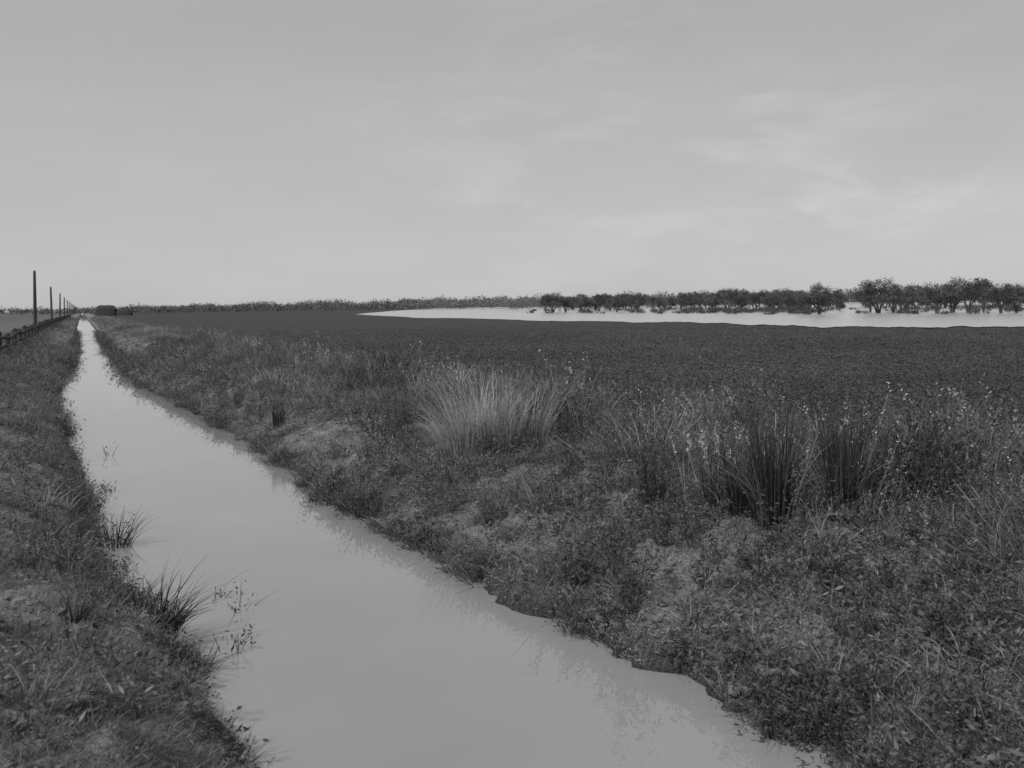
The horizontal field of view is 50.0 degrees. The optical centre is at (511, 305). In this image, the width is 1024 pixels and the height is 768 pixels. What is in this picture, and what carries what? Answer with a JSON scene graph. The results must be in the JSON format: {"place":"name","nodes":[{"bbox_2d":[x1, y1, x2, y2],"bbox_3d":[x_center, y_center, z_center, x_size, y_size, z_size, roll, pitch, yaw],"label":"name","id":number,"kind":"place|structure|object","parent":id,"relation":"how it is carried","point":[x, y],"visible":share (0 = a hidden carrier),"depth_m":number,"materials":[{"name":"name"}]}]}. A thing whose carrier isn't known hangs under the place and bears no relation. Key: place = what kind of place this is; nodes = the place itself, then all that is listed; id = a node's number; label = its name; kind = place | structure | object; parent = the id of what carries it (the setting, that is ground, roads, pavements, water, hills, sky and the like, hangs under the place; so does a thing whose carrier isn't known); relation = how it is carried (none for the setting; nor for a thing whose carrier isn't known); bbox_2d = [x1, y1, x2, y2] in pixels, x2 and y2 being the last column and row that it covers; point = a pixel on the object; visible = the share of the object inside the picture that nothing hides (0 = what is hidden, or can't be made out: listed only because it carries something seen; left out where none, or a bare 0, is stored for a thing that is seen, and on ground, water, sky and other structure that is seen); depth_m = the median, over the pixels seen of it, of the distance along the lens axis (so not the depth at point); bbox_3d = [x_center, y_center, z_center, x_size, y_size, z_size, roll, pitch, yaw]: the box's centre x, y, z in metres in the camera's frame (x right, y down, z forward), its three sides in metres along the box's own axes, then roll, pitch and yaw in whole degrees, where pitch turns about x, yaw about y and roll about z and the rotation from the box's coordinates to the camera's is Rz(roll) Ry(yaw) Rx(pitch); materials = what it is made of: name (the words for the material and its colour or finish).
{"place":"outdoors","nodes":[
{"label":"outdoors","id":0,"kind":"place"},
{"bbox_2d":[56,313,857,767],"bbox_3d":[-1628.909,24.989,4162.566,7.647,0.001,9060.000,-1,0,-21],"label":"channel water","id":1,"kind":"structure","parent":0,"point":[370,651],"depth_m":9.87,"materials":[{"name":"grey liquid"}]},
{"bbox_2d":[0,300,1023,767],"bbox_3d":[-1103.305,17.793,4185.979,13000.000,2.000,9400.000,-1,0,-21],"label":"ground","id":2,"kind":"structure","parent":0,"point":[314,318],"depth_m":11.47,"materials":[{"name":"soil"}]},
{"bbox_2d":[33,270,36,323],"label":"telegraph pole","id":3,"kind":"object","parent":2,"relation":"on","point":[34,301],"visible":0.73,"depth_m":120.09,"materials":[{"name":"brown wood"}]},
{"bbox_2d":[0,314,70,350],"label":"post and rail fence","id":4,"kind":"object","parent":2,"relation":"on","point":[29,330],"visible":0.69,"depth_m":76.90,"materials":[{"name":"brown wood"}]},
{"bbox_2d":[0,306,95,314],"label":"distant woodland","id":5,"kind":"object","parent":2,"relation":"on","point":[46,311],"visible":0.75,"depth_m":1074.03,"materials":[{"name":"grey plant"}]},
{"bbox_2d":[8,509,91,540],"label":"grass tussock","id":6,"kind":"object","parent":2,"relation":"on","point":[57,533],"depth_m":12.16,"materials":[{"name":"grey plant"}]},
{"bbox_2d":[50,525,89,561],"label":"leafy weed","id":7,"kind":"object","parent":2,"relation":"on","point":[76,549],"visible":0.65,"depth_m":11.03,"materials":[{"name":"grey plant"}]},
{"bbox_2d":[29,586,116,624],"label":"grass tussock","id":8,"kind":"object","parent":2,"relation":"on","point":[87,612],"depth_m":8.31,"materials":[{"name":"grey plant"}]},
{"bbox_2d":[95,305,116,315],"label":"haystack","id":9,"kind":"object","parent":2,"relation":"on","point":[107,310],"visible":0.97,"depth_m":596.80,"materials":[{"name":"grey plant"}]},
{"bbox_2d":[73,502,159,549],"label":"grass tussock","id":10,"kind":"object","parent":2,"relation":"on","point":[118,539],"depth_m":14.01,"materials":[{"name":"grey plant"}]},
{"bbox_2d":[0,429,241,767],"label":"short matted grass","id":11,"kind":"structure","parent":2,"relation":"on","point":[132,726],"depth_m":6.96,"materials":[{"name":"grey plant"}]},
{"bbox_2d":[116,309,132,315],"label":"haystack","id":12,"kind":"object","parent":2,"relation":"on","point":[124,312],"visible":1,"depth_m":597.66,"materials":[{"name":"grey plant"}]},
{"bbox_2d":[85,551,256,639],"bbox_3d":[-3.121,2.606,9.783,1.864,0.789,1.900,-1,0,13],"label":"grass tussock","id":13,"kind":"object","parent":2,"relation":"on","point":[181,620],"depth_m":9.85,"materials":[{"name":"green plant"}]},
{"bbox_2d":[157,634,194,666],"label":"leafy weed","id":14,"kind":"object","parent":2,"relation":"on","point":[186,647],"visible":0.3,"depth_m":8.85,"materials":[{"name":"grey plant"}]},
{"bbox_2d":[166,642,204,681],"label":"leafy weed","id":15,"kind":"object","parent":2,"relation":"on","point":[195,663],"visible":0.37,"depth_m":8.55,"materials":[{"name":"grey plant"}]},
{"bbox_2d":[117,298,433,312],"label":"distant woodland","id":16,"kind":"object","parent":2,"relation":"on","point":[317,304],"visible":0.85,"depth_m":1081.31,"materials":[{"name":"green plant"}]},
{"bbox_2d":[268,395,291,428],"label":"reed tussock","id":17,"kind":"object","parent":2,"relation":"on","point":[276,419],"visible":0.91,"depth_m":24.18,"materials":[{"name":"black plant"}]},
{"bbox_2d":[0,315,573,444],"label":"bank grass","id":18,"kind":"structure","parent":2,"relation":"on","point":[132,328],"depth_m":35.78,"materials":[{"name":"grey plant"}]},
{"bbox_2d":[332,396,421,444],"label":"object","id":19,"kind":"object","parent":2,"relation":"on","point":[394,431],"visible":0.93,"depth_m":19.41,"materials":[{"name":"grey plant"}]},
{"bbox_2d":[368,408,430,438],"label":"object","id":20,"kind":"object","parent":2,"relation":"on","point":[407,418],"visible":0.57,"depth_m":19.95,"materials":[{"name":"grey plant"}]},
{"bbox_2d":[388,374,535,463],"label":"plume grass","id":21,"kind":"object","parent":2,"relation":"on","point":[449,449],"depth_m":16.61,"materials":[{"name":"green plant"}]},
{"bbox_2d":[414,362,535,450],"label":"plume grass","id":22,"kind":"object","parent":2,"relation":"on","point":[473,420],"depth_m":16.96,"materials":[{"name":"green plant"}]},
{"bbox_2d":[476,489,505,524],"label":"leafy weed","id":23,"kind":"object","parent":2,"relation":"on","point":[493,506],"visible":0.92,"depth_m":13.18,"materials":[{"name":"grey plant"}]},
{"bbox_2d":[454,368,548,453],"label":"plume grass","id":24,"kind":"object","parent":2,"relation":"on","point":[507,430],"depth_m":16.71,"materials":[{"name":"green plant"}]},
{"bbox_2d":[0,332,1023,767],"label":"bank weeds","id":25,"kind":"object","parent":2,"relation":"on","point":[596,536],"visible":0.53,"depth_m":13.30,"materials":[{"name":"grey plant"}]},
{"bbox_2d":[0,339,1023,767],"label":"creeping ground cover","id":26,"kind":"object","parent":2,"relation":"on","point":[522,539],"visible":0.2,"depth_m":10.26,"materials":[{"name":"grey plant"}]},
{"bbox_2d":[0,366,1023,767],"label":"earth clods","id":27,"kind":"object","parent":2,"relation":"on","point":[656,618],"visible":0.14,"depth_m":9.13,"materials":[{"name":"soil"}]},
{"bbox_2d":[47,329,990,767],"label":"waterline weeds","id":28,"kind":"object","parent":2,"relation":"on","point":[121,369],"visible":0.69,"depth_m":12.26,"materials":[{"name":"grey plant"}]},
{"bbox_2d":[483,371,590,451],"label":"plume grass","id":29,"kind":"object","parent":2,"relation":"on","point":[543,432],"depth_m":16.82,"materials":[{"name":"grey plant"}]},
{"bbox_2d":[559,536,589,569],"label":"leafy weed","id":30,"kind":"object","parent":2,"relation":"on","point":[578,551],"visible":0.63,"depth_m":11.05,"materials":[{"name":"grey plant"}]},
{"bbox_2d":[154,322,1023,587],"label":"tall weeds","id":31,"kind":"object","parent":2,"relation":"on","point":[935,440],"visible":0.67,"depth_m":15.75,"materials":[{"name":"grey plant"}]},
{"bbox_2d":[573,469,609,520],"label":"leafy weed","id":32,"kind":"object","parent":2,"relation":"on","point":[596,492],"visible":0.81,"depth_m":12.57,"materials":[{"name":"grey plant"}]},
{"bbox_2d":[177,323,1023,399],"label":"lucerne crop","id":33,"kind":"object","parent":2,"relation":"on","point":[815,366],"visible":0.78,"depth_m":54.65,"materials":[{"name":"grey plant"}]},
{"bbox_2d":[590,568,640,631],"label":"leafy weed","id":34,"kind":"object","parent":2,"relation":"on","point":[599,592],"visible":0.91,"depth_m":9.74,"materials":[{"name":"grey plant"}]},
{"bbox_2d":[591,496,643,563],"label":"leafy weed","id":35,"kind":"object","parent":2,"relation":"on","point":[621,533],"visible":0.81,"depth_m":10.98,"materials":[{"name":"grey plant"}]},
{"bbox_2d":[604,533,647,618],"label":"leafy weed","id":36,"kind":"object","parent":2,"relation":"on","point":[633,591],"visible":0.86,"depth_m":9.76,"materials":[{"name":"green plant"}]},
{"bbox_2d":[603,525,661,636],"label":"leafy weed","id":37,"kind":"object","parent":2,"relation":"on","point":[624,607],"visible":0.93,"depth_m":9.59,"materials":[{"name":"grey plant"}]},
{"bbox_2d":[608,507,665,600],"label":"leafy weed","id":38,"kind":"object","parent":2,"relation":"on","point":[646,550],"visible":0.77,"depth_m":9.98,"materials":[{"name":"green plant"}]},
{"bbox_2d":[629,458,665,526],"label":"leafy weed","id":39,"kind":"object","parent":2,"relation":"on","point":[647,496],"visible":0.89,"depth_m":12.07,"materials":[{"name":"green plant"}]},
{"bbox_2d":[619,435,684,510],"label":"reed tussock","id":40,"kind":"object","parent":2,"relation":"on","point":[655,475],"visible":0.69,"depth_m":12.63,"materials":[{"name":"black plant"}]},
{"bbox_2d":[635,487,680,545],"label":"leafy weed","id":41,"kind":"object","parent":2,"relation":"on","point":[668,518],"visible":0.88,"depth_m":11.18,"materials":[{"name":"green plant"}]},
{"bbox_2d":[661,624,705,675],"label":"leafy weed","id":42,"kind":"object","parent":2,"relation":"on","point":[683,648],"visible":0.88,"depth_m":8.88,"materials":[{"name":"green plant"}]},
{"bbox_2d":[669,470,708,540],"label":"leafy weed","id":43,"kind":"object","parent":2,"relation":"on","point":[695,505],"visible":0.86,"depth_m":11.40,"materials":[{"name":"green plant"}]},
{"bbox_2d":[677,506,724,563],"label":"leafy weed","id":44,"kind":"object","parent":2,"relation":"on","point":[711,539],"visible":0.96,"depth_m":10.40,"materials":[{"name":"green plant"}]},
{"bbox_2d":[664,443,738,511],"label":"reed tussock","id":45,"kind":"object","parent":2,"relation":"on","point":[711,488],"visible":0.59,"depth_m":11.97,"materials":[{"name":"black plant"}]},
{"bbox_2d":[680,549,732,587],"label":"leafy weed","id":46,"kind":"object","parent":2,"relation":"on","point":[700,582],"visible":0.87,"depth_m":9.71,"materials":[{"name":"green plant"}]},
{"bbox_2d":[397,283,1023,309],"bbox_3d":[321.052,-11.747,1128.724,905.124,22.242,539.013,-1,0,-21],"label":"distant woodland","id":47,"kind":"object","parent":2,"relation":"on","point":[437,302],"visible":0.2,"depth_m":991.95,"materials":[{"name":"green plant"}]},
{"bbox_2d":[683,420,768,516],"bbox_3d":[2.385,1.737,11.590,1.451,1.114,1.394,-1,0,-35],"label":"reed tussock","id":48,"kind":"object","parent":2,"relation":"on","point":[741,495],"visible":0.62,"depth_m":11.55,"materials":[{"name":"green plant"}]},
{"bbox_2d":[716,615,753,673],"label":"leafy weed","id":49,"kind":"object","parent":2,"relation":"on","point":[724,638],"visible":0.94,"depth_m":8.41,"materials":[{"name":"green plant"}]},
{"bbox_2d":[704,432,792,508],"bbox_3d":[2.525,1.800,11.752,0.968,0.946,1.167,-1,0,-21],"label":"reed tussock","id":50,"kind":"object","parent":2,"relation":"on","point":[738,465],"visible":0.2,"depth_m":11.78,"materials":[{"name":"grey plant"}]},
{"bbox_2d":[730,507,770,572],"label":"leafy weed","id":51,"kind":"object","parent":2,"relation":"on","point":[745,559],"visible":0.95,"depth_m":9.81,"materials":[{"name":"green plant"}]},
{"bbox_2d":[499,383,1023,459],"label":"tall flowering weeds","id":52,"kind":"object","parent":2,"relation":"on","point":[995,395],"visible":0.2,"depth_m":26.94,"materials":[{"name":"grey plant"}]},
{"bbox_2d":[717,414,811,523],"bbox_3d":[2.513,1.655,11.092,1.815,1.162,1.397,-1,0,38],"label":"reed tussock","id":53,"kind":"object","parent":2,"relation":"on","point":[750,493],"visible":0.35,"depth_m":11.16,"materials":[{"name":"grey plant"}]},
{"bbox_2d":[686,388,847,529],"bbox_3d":[2.521,1.497,10.875,1.579,1.426,1.984,-1,0,45],"label":"reed tussock","id":54,"kind":"object","parent":2,"relation":"on","point":[761,475],"visible":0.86,"depth_m":10.82,"materials":[{"name":"grey plant"}]},
{"bbox_2d":[755,483,799,548],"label":"leafy weed","id":55,"kind":"object","parent":2,"relation":"on","point":[773,525],"visible":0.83,"depth_m":10.30,"materials":[{"name":"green plant"}]},
{"bbox_2d":[758,680,820,740],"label":"leafy weed","id":56,"kind":"object","parent":2,"relation":"on","point":[765,701],"visible":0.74,"depth_m":7.54,"materials":[{"name":"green plant"}]},
{"bbox_2d":[765,643,820,704],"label":"leafy weed","id":57,"kind":"object","parent":2,"relation":"on","point":[786,661],"visible":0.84,"depth_m":7.71,"materials":[{"name":"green plant"}]},
{"bbox_2d":[785,430,819,497],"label":"reed tussock","id":58,"kind":"object","parent":2,"relation":"on","point":[800,464],"visible":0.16,"depth_m":12.26,"materials":[{"name":"grey plant"}]},
{"bbox_2d":[794,746,839,767],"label":"leafy weed","id":59,"kind":"object","parent":2,"relation":"on","point":[819,766],"visible":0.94,"depth_m":7.07,"materials":[{"name":"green plant"}]},
{"bbox_2d":[807,525,846,590],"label":"leafy weed","id":60,"kind":"object","parent":2,"relation":"on","point":[819,569],"visible":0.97,"depth_m":9.22,"materials":[{"name":"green plant"}]},
{"bbox_2d":[763,389,931,512],"bbox_3d":[3.264,1.415,10.928,2.072,1.281,1.487,-1,0,-21],"label":"reed tussock","id":61,"kind":"object","parent":2,"relation":"on","point":[851,474],"visible":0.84,"depth_m":10.82,"materials":[{"name":"grey plant"}]},
{"bbox_2d":[801,413,900,508],"bbox_3d":[3.414,1.535,10.970,1.202,1.056,1.069,-1,0,29],"label":"reed tussock","id":62,"kind":"object","parent":2,"relation":"on","point":[871,478],"visible":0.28,"depth_m":11.03,"materials":[{"name":"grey plant"}]},
{"bbox_2d":[818,579,884,639],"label":"leafy weed","id":63,"kind":"object","parent":2,"relation":"on","point":[852,605],"visible":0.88,"depth_m":8.38,"materials":[{"name":"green plant"}]},
{"bbox_2d":[829,630,890,713],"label":"leafy weed","id":64,"kind":"object","parent":2,"relation":"on","point":[861,668],"visible":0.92,"depth_m":7.51,"materials":[{"name":"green plant"}]},
{"bbox_2d":[859,423,902,487],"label":"reed tussock","id":65,"kind":"object","parent":2,"relation":"on","point":[880,447],"visible":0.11,"depth_m":11.93,"materials":[{"name":"grey plant"}]},
{"bbox_2d":[869,540,904,594],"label":"leafy weed","id":66,"kind":"object","parent":2,"relation":"on","point":[882,568],"visible":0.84,"depth_m":9.14,"materials":[{"name":"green plant"}]},
{"bbox_2d":[880,748,937,767],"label":"leafy weed","id":67,"kind":"object","parent":2,"relation":"on","point":[903,763],"visible":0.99,"depth_m":6.55,"materials":[{"name":"grey plant"}]},
{"bbox_2d":[893,494,940,550],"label":"leafy weed","id":68,"kind":"object","parent":2,"relation":"on","point":[908,526],"visible":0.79,"depth_m":9.73,"materials":[{"name":"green plant"}]},
{"bbox_2d":[876,448,992,521],"bbox_3d":[4.132,1.836,10.900,0.804,0.866,1.113,-1,0,-43],"label":"reed tussock","id":69,"kind":"object","parent":2,"relation":"on","point":[941,485],"visible":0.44,"depth_m":10.98,"materials":[{"name":"black plant"}]},
{"bbox_2d":[910,583,972,643],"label":"leafy weed","id":70,"kind":"object","parent":2,"relation":"on","point":[937,608],"visible":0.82,"depth_m":8.01,"materials":[{"name":"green plant"}]},
{"bbox_2d":[926,521,991,577],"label":"leafy weed","id":71,"kind":"object","parent":2,"relation":"on","point":[951,543],"visible":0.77,"depth_m":8.92,"materials":[{"name":"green plant"}]},
{"bbox_2d":[936,677,998,730],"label":"leafy weed","id":72,"kind":"object","parent":2,"relation":"on","point":[970,700],"visible":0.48,"depth_m":6.88,"materials":[{"name":"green plant"}]},
{"bbox_2d":[933,475,1023,554],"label":"leafy weed","id":73,"kind":"object","parent":2,"relation":"on","point":[985,509],"visible":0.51,"depth_m":9.48,"materials":[{"name":"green plant"}]},
{"bbox_2d":[971,573,1023,628],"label":"leafy weed","id":74,"kind":"object","parent":2,"relation":"on","point":[1003,598],"visible":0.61,"depth_m":7.86,"materials":[{"name":"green plant"}]},
{"bbox_2d":[0,0,1023,312],"label":"sky","id":75,"kind":"structure","parent":0,"point":[153,152],"materials":[{"name":"grey"}]},
{"bbox_2d":[359,301,1023,327],"bbox_3d":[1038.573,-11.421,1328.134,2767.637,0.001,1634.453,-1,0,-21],"label":"flood water","id":76,"kind":"structure","parent":0,"point":[846,316],"depth_m":201.22,"materials":[{"name":"grey liquid"}]},
{"bbox_2d":[537,293,566,312],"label":"gum tree","id":77,"kind":"object","parent":76,"relation":"in","point":[549,299],"visible":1,"depth_m":368.87,"materials":[{"name":"grey plant"}]},
{"bbox_2d":[557,296,573,311],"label":"gum tree","id":78,"kind":"object","parent":76,"relation":"in","point":[566,303],"visible":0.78,"depth_m":373.94,"materials":[{"name":"grey plant"}]},
{"bbox_2d":[573,295,595,311],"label":"gum tree","id":79,"kind":"object","parent":76,"relation":"in","point":[581,303],"visible":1,"depth_m":364.33,"materials":[{"name":"grey plant"}]},
{"bbox_2d":[622,292,649,308],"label":"gum tree","id":80,"kind":"object","parent":76,"relation":"in","point":[633,302],"visible":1,"depth_m":348.81,"materials":[{"name":"grey plant"}]},
{"bbox_2d":[679,292,693,308],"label":"gum tree","id":81,"kind":"object","parent":76,"relation":"in","point":[688,299],"visible":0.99,"depth_m":349.59,"materials":[{"name":"grey plant"}]},
{"bbox_2d":[720,287,750,309],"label":"gum tree","id":82,"kind":"object","parent":76,"relation":"in","point":[739,298],"visible":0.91,"depth_m":324.73,"materials":[{"name":"grey plant"}]},
{"bbox_2d":[745,289,767,308],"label":"gum tree","id":83,"kind":"object","parent":76,"relation":"in","point":[754,296],"visible":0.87,"depth_m":313.85,"materials":[{"name":"grey plant"}]},
{"bbox_2d":[760,293,786,307],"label":"gum tree","id":84,"kind":"object","parent":76,"relation":"in","point":[772,301],"visible":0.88,"depth_m":309.37,"materials":[{"name":"grey plant"}]},
{"bbox_2d":[775,287,799,309],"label":"gum tree","id":85,"kind":"object","parent":76,"relation":"in","point":[787,293],"visible":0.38,"depth_m":326.33,"materials":[{"name":"grey plant"}]},
{"bbox_2d":[778,294,799,308],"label":"gum tree","id":86,"kind":"object","parent":76,"relation":"in","point":[788,301],"visible":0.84,"depth_m":278.91,"materials":[{"name":"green plant"}]},
{"bbox_2d":[794,291,820,310],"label":"gum tree","id":87,"kind":"object","parent":76,"relation":"in","point":[800,304],"visible":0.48,"depth_m":236.43,"materials":[{"name":"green plant"}]},
{"bbox_2d":[793,282,842,313],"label":"gum tree","id":88,"kind":"object","parent":76,"relation":"in","point":[819,296],"visible":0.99,"depth_m":221.36,"materials":[{"name":"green plant"}]},
{"bbox_2d":[848,277,904,312],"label":"gum tree","id":89,"kind":"object","parent":76,"relation":"in","point":[869,289],"visible":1,"depth_m":225.12,"materials":[{"name":"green plant"}]},
{"bbox_2d":[875,286,909,311],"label":"gum tree","id":90,"kind":"object","parent":76,"relation":"in","point":[897,295],"visible":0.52,"depth_m":234.68,"materials":[{"name":"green plant"}]},
{"bbox_2d":[887,287,922,307],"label":"gum tree","id":91,"kind":"object","parent":76,"relation":"in","point":[908,304],"visible":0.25,"depth_m":261.33,"materials":[{"name":"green plant"}]},
{"bbox_2d":[903,282,928,311],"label":"gum tree","id":92,"kind":"object","parent":76,"relation":"in","point":[908,292],"visible":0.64,"depth_m":214.94,"materials":[{"name":"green plant"}]},
{"bbox_2d":[914,281,962,313],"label":"gum tree","id":93,"kind":"object","parent":76,"relation":"in","point":[936,296],"visible":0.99,"depth_m":204.63,"materials":[{"name":"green plant"}]},
{"bbox_2d":[924,281,969,311],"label":"gum tree","id":94,"kind":"object","parent":76,"relation":"in","point":[952,308],"visible":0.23,"depth_m":221.66,"materials":[{"name":"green plant"}]},
{"bbox_2d":[947,275,992,312],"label":"gum tree","id":95,"kind":"object","parent":76,"relation":"in","point":[972,291],"visible":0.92,"depth_m":208.94,"materials":[{"name":"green plant"}]},
{"bbox_2d":[978,283,1016,312],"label":"gum tree","id":96,"kind":"object","parent":76,"relation":"in","point":[995,294],"visible":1,"depth_m":198.78,"materials":[{"name":"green plant"}]},
{"bbox_2d":[994,283,1023,312],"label":"gum tree","id":97,"kind":"object","parent":76,"relation":"in","point":[1019,288],"visible":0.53,"depth_m":204.41,"materials":[{"name":"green plant"}]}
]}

